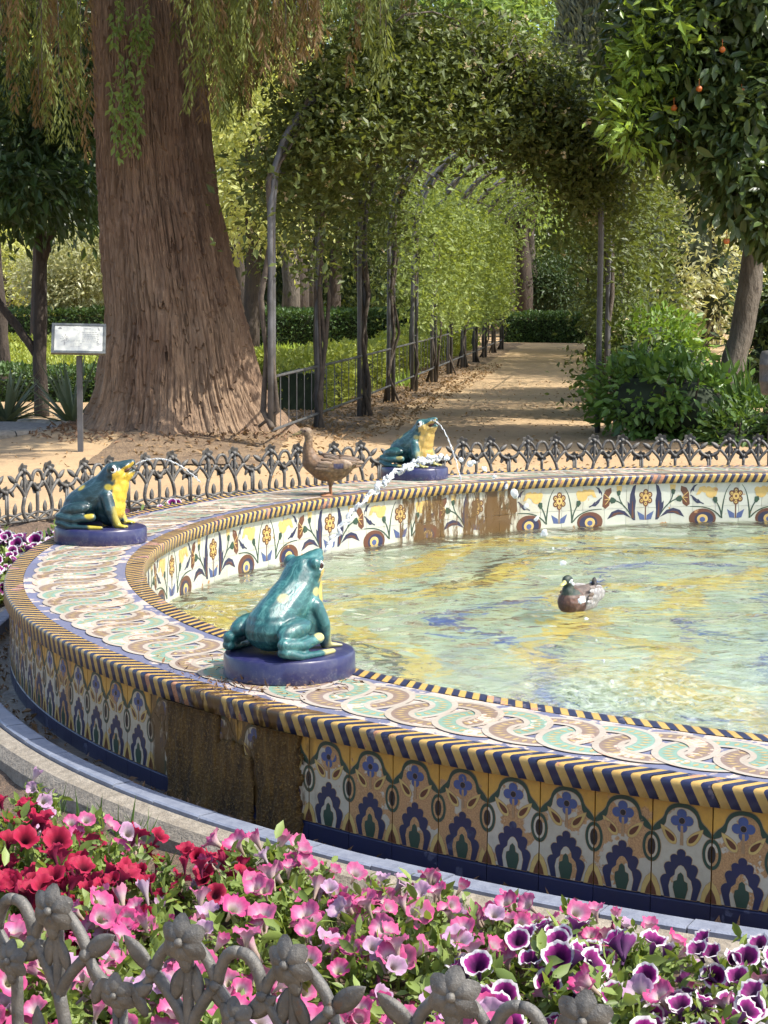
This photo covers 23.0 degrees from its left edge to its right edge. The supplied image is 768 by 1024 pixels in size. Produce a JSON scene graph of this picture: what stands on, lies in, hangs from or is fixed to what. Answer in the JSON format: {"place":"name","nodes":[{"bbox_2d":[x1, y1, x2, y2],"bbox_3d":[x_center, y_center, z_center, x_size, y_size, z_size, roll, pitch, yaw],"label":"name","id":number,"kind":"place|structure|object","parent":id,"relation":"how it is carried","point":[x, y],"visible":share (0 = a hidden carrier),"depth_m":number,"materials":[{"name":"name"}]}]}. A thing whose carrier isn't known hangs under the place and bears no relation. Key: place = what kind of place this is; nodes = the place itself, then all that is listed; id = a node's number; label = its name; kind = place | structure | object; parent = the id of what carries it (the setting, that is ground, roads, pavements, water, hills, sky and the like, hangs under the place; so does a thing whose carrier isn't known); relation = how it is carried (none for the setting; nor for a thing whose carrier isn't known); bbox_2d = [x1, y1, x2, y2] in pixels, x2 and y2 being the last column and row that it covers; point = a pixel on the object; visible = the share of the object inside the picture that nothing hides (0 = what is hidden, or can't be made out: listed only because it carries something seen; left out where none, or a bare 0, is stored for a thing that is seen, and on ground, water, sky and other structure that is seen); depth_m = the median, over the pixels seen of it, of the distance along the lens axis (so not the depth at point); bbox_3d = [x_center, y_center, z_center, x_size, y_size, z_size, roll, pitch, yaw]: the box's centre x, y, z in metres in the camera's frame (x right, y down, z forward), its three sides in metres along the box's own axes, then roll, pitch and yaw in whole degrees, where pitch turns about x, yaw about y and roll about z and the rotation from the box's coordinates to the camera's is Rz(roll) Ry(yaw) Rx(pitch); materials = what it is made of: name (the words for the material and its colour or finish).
{"place":"outdoors","nodes":[
{"label":"outdoors","id":0,"kind":"place"},
{"bbox_2d":[0,630,255,824],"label":"channel","id":1,"kind":"object","parent":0,"point":[9,694],"visible":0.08,"depth_m":6.94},
{"bbox_2d":[3,465,767,929],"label":"tiled fountain","id":2,"kind":"object","parent":1,"relation":"on","point":[671,819],"visible":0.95,"depth_m":5.50,"materials":[{"name":"tile"}]},
{"bbox_2d":[54,459,146,546],"bbox_3d":[-1.333,-0.056,8.868,0.437,0.389,0.398,1,7,4],"label":"frog statue","id":3,"kind":"object","parent":2,"relation":"on","point":[91,513],"visible":1,"depth_m":8.78,"materials":[{"name":"ceramic"}]},
{"bbox_2d":[223,548,355,686],"bbox_3d":[-0.293,0.315,5.870,0.398,0.376,0.436,5,8,36],"label":"frog statue","id":4,"kind":"object","parent":2,"relation":"on","point":[279,634],"visible":1,"depth_m":5.76,"materials":[{"name":"ceramic"}]},
{"bbox_2d":[324,453,613,683],"bbox_3d":[0.324,0.234,6.458,1.367,0.902,0.041,-6,9,-40],"label":"water jet","id":5,"kind":"object","parent":4,"relation":"attached to","point":[422,460],"visible":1,"depth_m":6.18,"materials":[{"name":"white"}]},
{"bbox_2d":[292,427,363,495],"bbox_3d":[-0.325,-0.293,10.863,0.411,0.392,0.188,0,7,-6],"label":"duck","id":6,"kind":"object","parent":2,"relation":"on","point":[329,468],"visible":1,"depth_m":10.81},
{"bbox_2d":[379,417,447,480],"bbox_3d":[0.193,-0.408,11.870,0.436,0.389,0.398,5,8,34],"label":"frog statue","id":7,"kind":"object","parent":2,"relation":"on","point":[416,441],"visible":0.84,"depth_m":11.77,"materials":[{"name":"ceramic"}]},
{"bbox_2d":[0,504,712,1023],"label":"soil bed","id":8,"kind":"object","parent":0,"point":[8,786],"visible":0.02,"depth_m":5.31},
{"bbox_2d":[8,766,73,831],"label":"petunia","id":9,"kind":"object","parent":8,"relation":"on","point":[44,800],"visible":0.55,"depth_m":5.49,"materials":[{"name":"pink plant"}]},
{"bbox_2d":[0,858,88,939],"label":"petunia","id":10,"kind":"object","parent":8,"relation":"on","point":[8,884],"visible":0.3,"depth_m":4.50,"materials":[{"name":"pink plant"}]},
{"bbox_2d":[0,800,103,891],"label":"petunia","id":11,"kind":"object","parent":8,"relation":"on","point":[23,839],"visible":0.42,"depth_m":4.86,"materials":[{"name":"red plant"}]},
{"bbox_2d":[0,919,105,1023],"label":"petunia","id":12,"kind":"object","parent":8,"relation":"on","point":[15,930],"visible":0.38,"depth_m":3.95,"materials":[{"name":"pink plant"}]},
{"bbox_2d":[0,960,134,1023],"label":"petunia","id":13,"kind":"object","parent":8,"relation":"on","point":[34,1001],"visible":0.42,"depth_m":3.80,"materials":[{"name":"pink plant"}]},
{"bbox_2d":[10,805,144,870],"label":"petunia","id":14,"kind":"object","parent":8,"relation":"on","point":[90,820],"visible":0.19,"depth_m":5.13,"materials":[{"name":"pink plant"}]},
{"bbox_2d":[17,842,140,940],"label":"petunia","id":15,"kind":"object","parent":8,"relation":"on","point":[82,865],"visible":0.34,"depth_m":4.67,"materials":[{"name":"red plant"}]},
{"bbox_2d":[23,882,148,969],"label":"petunia","id":16,"kind":"object","parent":8,"relation":"on","point":[102,914],"visible":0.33,"depth_m":4.35,"materials":[{"name":"pink plant"}]},
{"bbox_2d":[27,936,167,1023],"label":"petunia","id":17,"kind":"object","parent":8,"relation":"on","point":[115,952],"visible":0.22,"depth_m":4.01,"materials":[{"name":"pink plant"}]},
{"bbox_2d":[56,870,154,954],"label":"petunia","id":18,"kind":"object","parent":8,"relation":"on","point":[110,878],"visible":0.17,"depth_m":4.56,"materials":[{"name":"plant"}]},
{"bbox_2d":[36,815,192,892],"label":"petunia","id":19,"kind":"object","parent":8,"relation":"on","point":[96,851],"visible":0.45,"depth_m":4.94,"materials":[{"name":"green plant"}]},
{"bbox_2d":[72,903,175,993],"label":"petunia","id":20,"kind":"object","parent":8,"relation":"on","point":[118,930],"visible":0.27,"depth_m":4.23,"materials":[{"name":"pink plant"}]},
{"bbox_2d":[68,875,216,973],"bbox_3d":[-0.553,0.958,4.442,0.354,0.246,0.350,7,9,43],"label":"petunia","id":21,"kind":"object","parent":8,"relation":"on","point":[135,902],"visible":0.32,"depth_m":4.43,"materials":[{"name":"pink plant"}]},
{"bbox_2d":[92,972,215,1023],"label":"petunia","id":22,"kind":"object","parent":8,"relation":"on","point":[153,1001],"visible":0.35,"depth_m":3.71,"materials":[{"name":"pink plant"}]},
{"bbox_2d":[114,841,219,911],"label":"petunia","id":23,"kind":"object","parent":8,"relation":"on","point":[190,849],"visible":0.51,"depth_m":4.82,"materials":[{"name":"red plant"}]},
{"bbox_2d":[157,919,250,986],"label":"petunia","id":24,"kind":"object","parent":8,"relation":"on","point":[223,938],"visible":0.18,"depth_m":4.12,"materials":[{"name":"pink plant"}]},
{"bbox_2d":[153,839,282,925],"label":"petunia","id":25,"kind":"object","parent":8,"relation":"on","point":[223,885],"visible":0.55,"depth_m":4.74,"materials":[{"name":"pink plant"}]},
{"bbox_2d":[163,892,300,973],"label":"petunia","id":26,"kind":"object","parent":8,"relation":"on","point":[234,904],"visible":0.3,"depth_m":4.34,"materials":[{"name":"pink plant"}]},
{"bbox_2d":[187,820,334,901],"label":"petunia","id":27,"kind":"object","parent":8,"relation":"on","point":[283,835],"visible":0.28,"depth_m":4.89,"materials":[{"name":"pink plant"}]},
{"bbox_2d":[197,859,361,948],"bbox_3d":[-0.208,0.952,4.539,0.369,0.247,0.390,7,9,43],"label":"petunia","id":28,"kind":"object","parent":8,"relation":"on","point":[259,887],"visible":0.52,"depth_m":4.53,"materials":[{"name":"pink plant"}]},
{"bbox_2d":[245,833,341,912],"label":"petunia","id":29,"kind":"object","parent":8,"relation":"on","point":[301,860],"visible":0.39,"depth_m":4.80,"materials":[{"name":"pink plant"}]},
{"bbox_2d":[233,899,386,1005],"bbox_3d":[-0.164,0.991,4.194,0.334,0.233,0.367,-5,8,-35],"label":"petunia","id":30,"kind":"object","parent":8,"relation":"on","point":[312,921],"visible":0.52,"depth_m":4.19,"materials":[{"name":"pink plant"}]},
{"bbox_2d":[288,878,426,969],"bbox_3d":[-0.041,0.969,4.434,0.332,0.230,0.308,-3,7,-24],"label":"petunia","id":31,"kind":"object","parent":8,"relation":"on","point":[329,886],"visible":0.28,"depth_m":4.43,"materials":[{"name":"pink plant"}]},
{"bbox_2d":[317,975,400,1023],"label":"petunia","id":32,"kind":"object","parent":8,"relation":"on","point":[364,1007],"visible":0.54,"depth_m":3.83,"materials":[{"name":"pink plant"}]},
{"bbox_2d":[311,861,413,923],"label":"petunia","id":33,"kind":"object","parent":8,"relation":"on","point":[357,870],"visible":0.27,"depth_m":4.64,"materials":[{"name":"pink plant"}]},
{"bbox_2d":[315,914,437,1018],"bbox_3d":[-0.020,1.005,4.124,0.294,0.232,0.337,-1,7,-11],"label":"petunia","id":34,"kind":"object","parent":8,"relation":"on","point":[349,946],"visible":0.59,"depth_m":4.14,"materials":[{"name":"pink plant"}]},
{"bbox_2d":[0,433,767,1023],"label":"iron fence","id":35,"kind":"object","parent":8,"relation":"on","point":[454,995],"visible":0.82,"depth_m":3.44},
{"bbox_2d":[0,605,767,973],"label":"kerb","id":36,"kind":"structure","parent":8,"relation":"on","point":[24,749],"depth_m":5.41,"materials":[{"name":"stone"}]},
{"bbox_2d":[327,883,484,998],"bbox_3d":[0.045,0.963,4.320,0.388,0.272,0.384,5,8,34],"label":"petunia","id":37,"kind":"object","parent":8,"relation":"on","point":[420,909],"visible":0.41,"depth_m":4.29,"materials":[{"name":"pink plant"}]},
{"bbox_2d":[369,867,483,949],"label":"petunia","id":38,"kind":"object","parent":8,"relation":"on","point":[428,881],"visible":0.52,"depth_m":4.58,"materials":[{"name":"pink plant"}]},
{"bbox_2d":[371,923,516,1021],"bbox_3d":[0.123,1.006,4.085,0.355,0.243,0.347,0,7,-4],"label":"petunia","id":39,"kind":"object","parent":8,"relation":"on","point":[457,936],"visible":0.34,"depth_m":4.07,"materials":[{"name":"plant"}]},
{"bbox_2d":[432,897,531,982],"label":"petunia","id":40,"kind":"object","parent":8,"relation":"on","point":[476,912],"visible":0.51,"depth_m":4.27,"materials":[{"name":"pink plant"}]},
{"bbox_2d":[452,888,568,966],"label":"petunia","id":41,"kind":"object","parent":8,"relation":"on","point":[506,899],"visible":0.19,"depth_m":4.44,"materials":[{"name":"pink plant"}]},
{"bbox_2d":[445,927,627,1023],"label":"petunia","id":42,"kind":"object","parent":8,"relation":"on","point":[477,962],"visible":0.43,"depth_m":3.96,"materials":[{"name":"purple plant"}]},
{"bbox_2d":[468,911,614,1003],"bbox_3d":[0.372,1.010,4.125,0.363,0.235,0.264,-4,8,-33],"label":"petunia","id":43,"kind":"object","parent":8,"relation":"on","point":[517,936],"visible":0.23,"depth_m":4.13,"materials":[{"name":"purple plant"}]},
{"bbox_2d":[504,894,636,948],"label":"petunia","id":44,"kind":"object","parent":8,"relation":"on","point":[576,908],"visible":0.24,"depth_m":4.36,"materials":[{"name":"pink plant"}]},
{"bbox_2d":[532,962,695,1023],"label":"petunia","id":45,"kind":"object","parent":8,"relation":"on","point":[640,989],"visible":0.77,"depth_m":3.83,"materials":[{"name":"pink plant"}]},
{"bbox_2d":[529,926,718,1023],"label":"petunia","id":46,"kind":"object","parent":8,"relation":"on","point":[620,941],"visible":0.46,"depth_m":4.02,"materials":[{"name":"purple plant"}]},
{"bbox_2d":[572,906,699,989],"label":"petunia","id":47,"kind":"object","parent":8,"relation":"on","point":[593,933],"visible":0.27,"depth_m":4.33,"materials":[{"name":"pink plant"}]},
{"bbox_2d":[651,965,767,1023],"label":"petunia","id":48,"kind":"object","parent":8,"relation":"on","point":[747,1003],"visible":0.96,"depth_m":3.76,"materials":[{"name":"purple plant"}]},
{"bbox_2d":[662,922,767,1012],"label":"petunia","id":49,"kind":"object","parent":8,"relation":"on","point":[700,946],"visible":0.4,"depth_m":4.08,"materials":[{"name":"purple plant"}]},
{"bbox_2d":[668,951,767,1023],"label":"petunia","id":50,"kind":"object","parent":8,"relation":"on","point":[732,962],"visible":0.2,"depth_m":4.02,"materials":[{"name":"green plant"}]},
{"bbox_2d":[0,307,766,526],"bbox_3d":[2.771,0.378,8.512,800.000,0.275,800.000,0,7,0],"label":"ground","id":51,"kind":"structure","parent":0,"point":[529,364],"depth_m":18.60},
{"bbox_2d":[0,364,54,421],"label":"agave","id":52,"kind":"object","parent":51,"relation":"on","point":[9,412],"visible":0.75,"depth_m":19.95,"materials":[{"name":"green plant"}]},
{"bbox_2d":[0,225,55,315],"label":"broadleaf tree","id":53,"kind":"object","parent":51,"relation":"on","point":[12,301],"visible":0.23,"depth_m":49.52,"materials":[{"name":"green plant"}]},
{"bbox_2d":[0,418,67,438],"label":"stone bed edge","id":54,"kind":"object","parent":51,"relation":"on","point":[19,427],"visible":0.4,"depth_m":18.20,"materials":[{"name":"stone"}]},
{"bbox_2d":[0,360,96,401],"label":"hedge","id":55,"kind":"object","parent":51,"relation":"on","point":[15,367],"visible":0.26,"depth_m":24.28,"materials":[{"name":"green plant"}]},
{"bbox_2d":[0,0,99,416],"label":"orange tree","id":56,"kind":"object","parent":51,"relation":"on","point":[34,167],"visible":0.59,"depth_m":20.40,"materials":[{"name":"green plant"}]},
{"bbox_2d":[1,220,103,318],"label":"broadleaf tree","id":57,"kind":"object","parent":51,"relation":"on","point":[71,278],"visible":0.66,"depth_m":45.80,"materials":[{"name":"green plant"}]},
{"bbox_2d":[10,355,97,422],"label":"agave","id":58,"kind":"object","parent":51,"relation":"on","point":[67,400],"visible":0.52,"depth_m":19.15,"materials":[{"name":"green plant"}]},
{"bbox_2d":[7,304,104,344],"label":"hedge","id":59,"kind":"object","parent":51,"relation":"on","point":[70,313],"visible":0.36,"depth_m":45.39,"materials":[{"name":"green plant"}]},
{"bbox_2d":[51,323,105,451],"bbox_3d":[-2.619,-1.051,16.235,0.465,1.142,0.170,0,7,-6],"label":"information sign","id":60,"kind":"object","parent":51,"relation":"on","point":[77,339],"visible":1,"depth_m":16.18,"materials":[{"name":"grey metal"}]},
{"bbox_2d":[28,419,314,444],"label":"bark litter","id":61,"kind":"object","parent":51,"relation":"on","point":[71,424],"visible":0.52,"depth_m":17.03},
{"bbox_2d":[0,0,435,435],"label":"cypress tree","id":62,"kind":"object","parent":51,"relation":"on","point":[179,355],"visible":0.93,"depth_m":17.07,"materials":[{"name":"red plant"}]},
{"bbox_2d":[224,100,299,315],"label":"bare trunk tree","id":63,"kind":"object","parent":51,"relation":"on","point":[293,299],"depth_m":47.49,"materials":[{"name":"grey plant"}]},
{"bbox_2d":[205,7,348,346],"bbox_3d":[-2.903,-6.994,39.497,5.377,7.709,5.098,0,7,0],"label":"broadleaf tree","id":64,"kind":"object","parent":51,"relation":"on","point":[251,304],"visible":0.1,"depth_m":39.26,"materials":[{"name":"green plant"}]},
{"bbox_2d":[88,343,524,465],"bbox_3d":[0.742,-2.528,32.714,1.982,0.300,34.967,1,7,8],"label":"earth strip","id":65,"kind":"object","parent":51,"relation":"on","point":[122,447],"visible":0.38,"depth_m":16.81,"materials":[{"name":"brown soil"}]},
{"bbox_2d":[130,363,501,457],"bbox_3d":[0.039,-1.749,25.982,2.005,0.330,20.422,1,7,7],"label":"leaf drift","id":66,"kind":"object","parent":65,"relation":"on","point":[341,428],"visible":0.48,"depth_m":21.70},
{"bbox_2d":[226,201,408,316],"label":"broadleaf tree","id":67,"kind":"object","parent":51,"relation":"on","point":[279,288],"visible":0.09,"depth_m":58.36,"materials":[{"name":"green plant"}]},
{"bbox_2d":[207,0,470,315],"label":"broadleaf tree","id":68,"kind":"object","parent":51,"relation":"on","point":[334,286],"visible":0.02,"depth_m":51.45,"materials":[{"name":"green plant"}]},
{"bbox_2d":[260,304,428,347],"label":"hedge","id":69,"kind":"object","parent":51,"relation":"on","point":[294,326],"visible":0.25,"depth_m":44.57,"materials":[{"name":"green plant"}]},
{"bbox_2d":[10,381,683,477],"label":"leaf litter","id":70,"kind":"object","parent":51,"relation":"on","point":[37,474],"visible":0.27,"depth_m":19.29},
{"bbox_2d":[2,213,730,331],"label":"shrubbery","id":71,"kind":"object","parent":51,"relation":"on","point":[401,301],"visible":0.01,"depth_m":65.55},
{"bbox_2d":[276,322,481,409],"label":"hedge","id":72,"kind":"object","parent":51,"relation":"on","point":[345,348],"visible":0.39,"depth_m":24.04,"materials":[{"name":"green plant"}]},
{"bbox_2d":[312,0,558,184],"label":"broadleaf tree","id":73,"kind":"object","parent":51,"relation":"on","point":[531,6],"visible":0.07,"depth_m":55.96,"materials":[{"name":"green plant"}]},
{"bbox_2d":[267,50,623,432],"bbox_3d":[2.468,-4.047,31.041,3.041,3.676,30.188,1,7,7],"label":"rose pergola","id":74,"kind":"object","parent":51,"relation":"on","point":[271,290],"visible":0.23,"depth_m":21.46,"materials":[{"name":"grey metal"}]},
{"bbox_2d":[369,144,497,381],"bbox_3d":[2.155,-4.000,28.349,5.373,4.484,3.180,-2,7,-16],"label":"climbing rose","id":75,"kind":"object","parent":74,"relation":"attached to","point":[424,306],"visible":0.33,"depth_m":27.66,"materials":[{"name":"green plant"}]},
{"bbox_2d":[205,0,683,429],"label":"climbing rose","id":76,"kind":"object","parent":74,"relation":"attached to","point":[513,113],"visible":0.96,"depth_m":17.41,"materials":[{"name":"green plant"}]},
{"bbox_2d":[259,8,693,428],"bbox_3d":[0.861,-3.170,21.028,6.098,5.049,3.051,-4,8,-33],"label":"climbing rose","id":77,"kind":"object","parent":74,"relation":"attached to","point":[633,270],"visible":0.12,"depth_m":21.48,"materials":[{"name":"green plant"}]},
{"bbox_2d":[399,145,588,381],"bbox_3d":[2.682,-4.162,31.044,5.816,4.911,3.144,-2,7,-19],"label":"climbing rose","id":78,"kind":"object","parent":74,"relation":"attached to","point":[460,222],"visible":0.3,"depth_m":30.23,"materials":[{"name":"green plant"}]},
{"bbox_2d":[414,149,594,374],"bbox_3d":[2.794,-4.561,33.531,5.516,5.074,3.310,-2,7,-19],"label":"climbing rose","id":79,"kind":"object","parent":74,"relation":"attached to","point":[471,253],"visible":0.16,"depth_m":33.01,"materials":[{"name":"green plant"}]},
{"bbox_2d":[323,26,690,415],"bbox_3d":[1.419,-3.290,23.222,5.559,4.906,3.440,-1,7,-13],"label":"climbing rose","id":80,"kind":"object","parent":74,"relation":"attached to","point":[394,238],"visible":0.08,"depth_m":23.08,"materials":[{"name":"green plant"}]},
{"bbox_2d":[354,125,674,402],"bbox_3d":[1.765,-3.672,25.766,5.021,4.592,3.185,-2,7,-16],"label":"climbing rose","id":81,"kind":"object","parent":74,"relation":"attached to","point":[412,254],"visible":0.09,"depth_m":25.34,"materials":[{"name":"green plant"}]},
{"bbox_2d":[453,157,593,367],"bbox_3d":[3.148,-4.858,36.041,5.569,4.880,3.423,-2,7,-15],"label":"climbing rose","id":82,"kind":"object","parent":74,"relation":"attached to","point":[486,295],"visible":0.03,"depth_m":35.57,"materials":[{"name":"green plant"}]},
{"bbox_2d":[489,187,564,352],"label":"climbing rose","id":83,"kind":"object","parent":74,"relation":"attached to","point":[514,302],"visible":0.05,"depth_m":43.51,"materials":[{"name":"green plant"}]},
{"bbox_2d":[481,179,582,357],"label":"climbing rose","id":84,"kind":"object","parent":74,"relation":"attached to","point":[511,277],"visible":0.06,"depth_m":40.73,"materials":[{"name":"green plant"}]},
{"bbox_2d":[469,165,595,356],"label":"climbing rose","id":85,"kind":"object","parent":74,"relation":"attached to","point":[496,232],"visible":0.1,"depth_m":38.47,"materials":[{"name":"green plant"}]},
{"bbox_2d":[412,146,571,319],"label":"broadleaf tree","id":86,"kind":"object","parent":51,"relation":"on","point":[528,215],"visible":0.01,"depth_m":53.31,"materials":[{"name":"green plant"}]},
{"bbox_2d":[515,201,568,319],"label":"bare trunk tree","id":87,"kind":"object","parent":51,"relation":"on","point":[528,290],"visible":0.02,"depth_m":55.38,"materials":[{"name":"brown plant"}]},
{"bbox_2d":[516,241,586,319],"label":"evergreen bush","id":88,"kind":"object","parent":51,"relation":"on","point":[546,299],"visible":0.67,"depth_m":56.04,"materials":[{"name":"green plant"}]},
{"bbox_2d":[534,0,615,274],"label":"broadleaf tree","id":89,"kind":"object","parent":51,"relation":"on","point":[566,241],"visible":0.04,"depth_m":59.38,"materials":[{"name":"green plant"}]},
{"bbox_2d":[543,0,625,349],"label":"conical cypress","id":90,"kind":"object","parent":51,"relation":"on","point":[572,10],"visible":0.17,"depth_m":42.18,"materials":[{"name":"green plant"}]},
{"bbox_2d":[504,308,688,342],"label":"hedge","id":91,"kind":"object","parent":51,"relation":"on","point":[531,330],"visible":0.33,"depth_m":50.77,"materials":[{"name":"green plant"}]},
{"bbox_2d":[564,104,699,340],"bbox_3d":[3.331,-3.494,24.925,1.903,4.050,2.065,0,7,0],"label":"shrub","id":92,"kind":"object","parent":51,"relation":"on","point":[664,289],"visible":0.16,"depth_m":24.79,"materials":[{"name":"green plant"}]},
{"bbox_2d":[585,294,720,373],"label":"shrub","id":93,"kind":"object","parent":51,"relation":"on","point":[674,333],"visible":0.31,"depth_m":22.03,"materials":[{"name":"green plant"}]},
{"bbox_2d":[564,0,767,394],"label":"orange tree","id":94,"kind":"object","parent":51,"relation":"on","point":[687,80],"visible":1,"depth_m":16.86,"materials":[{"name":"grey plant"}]},
{"bbox_2d":[572,340,759,440],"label":"shrub","id":95,"kind":"object","parent":51,"relation":"on","point":[658,392],"visible":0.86,"depth_m":18.63,"materials":[{"name":"green plant"}]},
{"bbox_2d":[586,164,767,357],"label":"shrub","id":96,"kind":"object","parent":51,"relation":"on","point":[704,275],"visible":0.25,"depth_m":25.88,"materials":[{"name":"green plant"}]},
{"bbox_2d":[681,380,767,446],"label":"shrub","id":97,"kind":"object","parent":51,"relation":"on","point":[747,425],"visible":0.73,"depth_m":18.15,"materials":[{"name":"green plant"}]},
{"bbox_2d":[704,339,766,413],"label":"strap plant","id":98,"kind":"object","parent":51,"relation":"on","point":[746,380],"visible":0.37,"depth_m":18.61,"materials":[{"name":"green plant"}]},
{"bbox_2d":[708,262,767,412],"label":"shrub","id":99,"kind":"object","parent":51,"relation":"on","point":[759,343],"visible":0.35,"depth_m":20.14,"materials":[{"name":"green plant"}]},
{"bbox_2d":[168,521,767,737],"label":"water","id":100,"kind":"structure","parent":0,"point":[675,624],"depth_m":8.79,"materials":[{"name":"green liquid"}]},
{"bbox_2d":[557,575,604,611],"bbox_3d":[0.929,0.385,8.981,0.162,0.201,0.382,5,8,34],"label":"duck","id":101,"kind":"object","parent":100,"relation":"on","point":[592,594],"visible":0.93,"depth_m":8.89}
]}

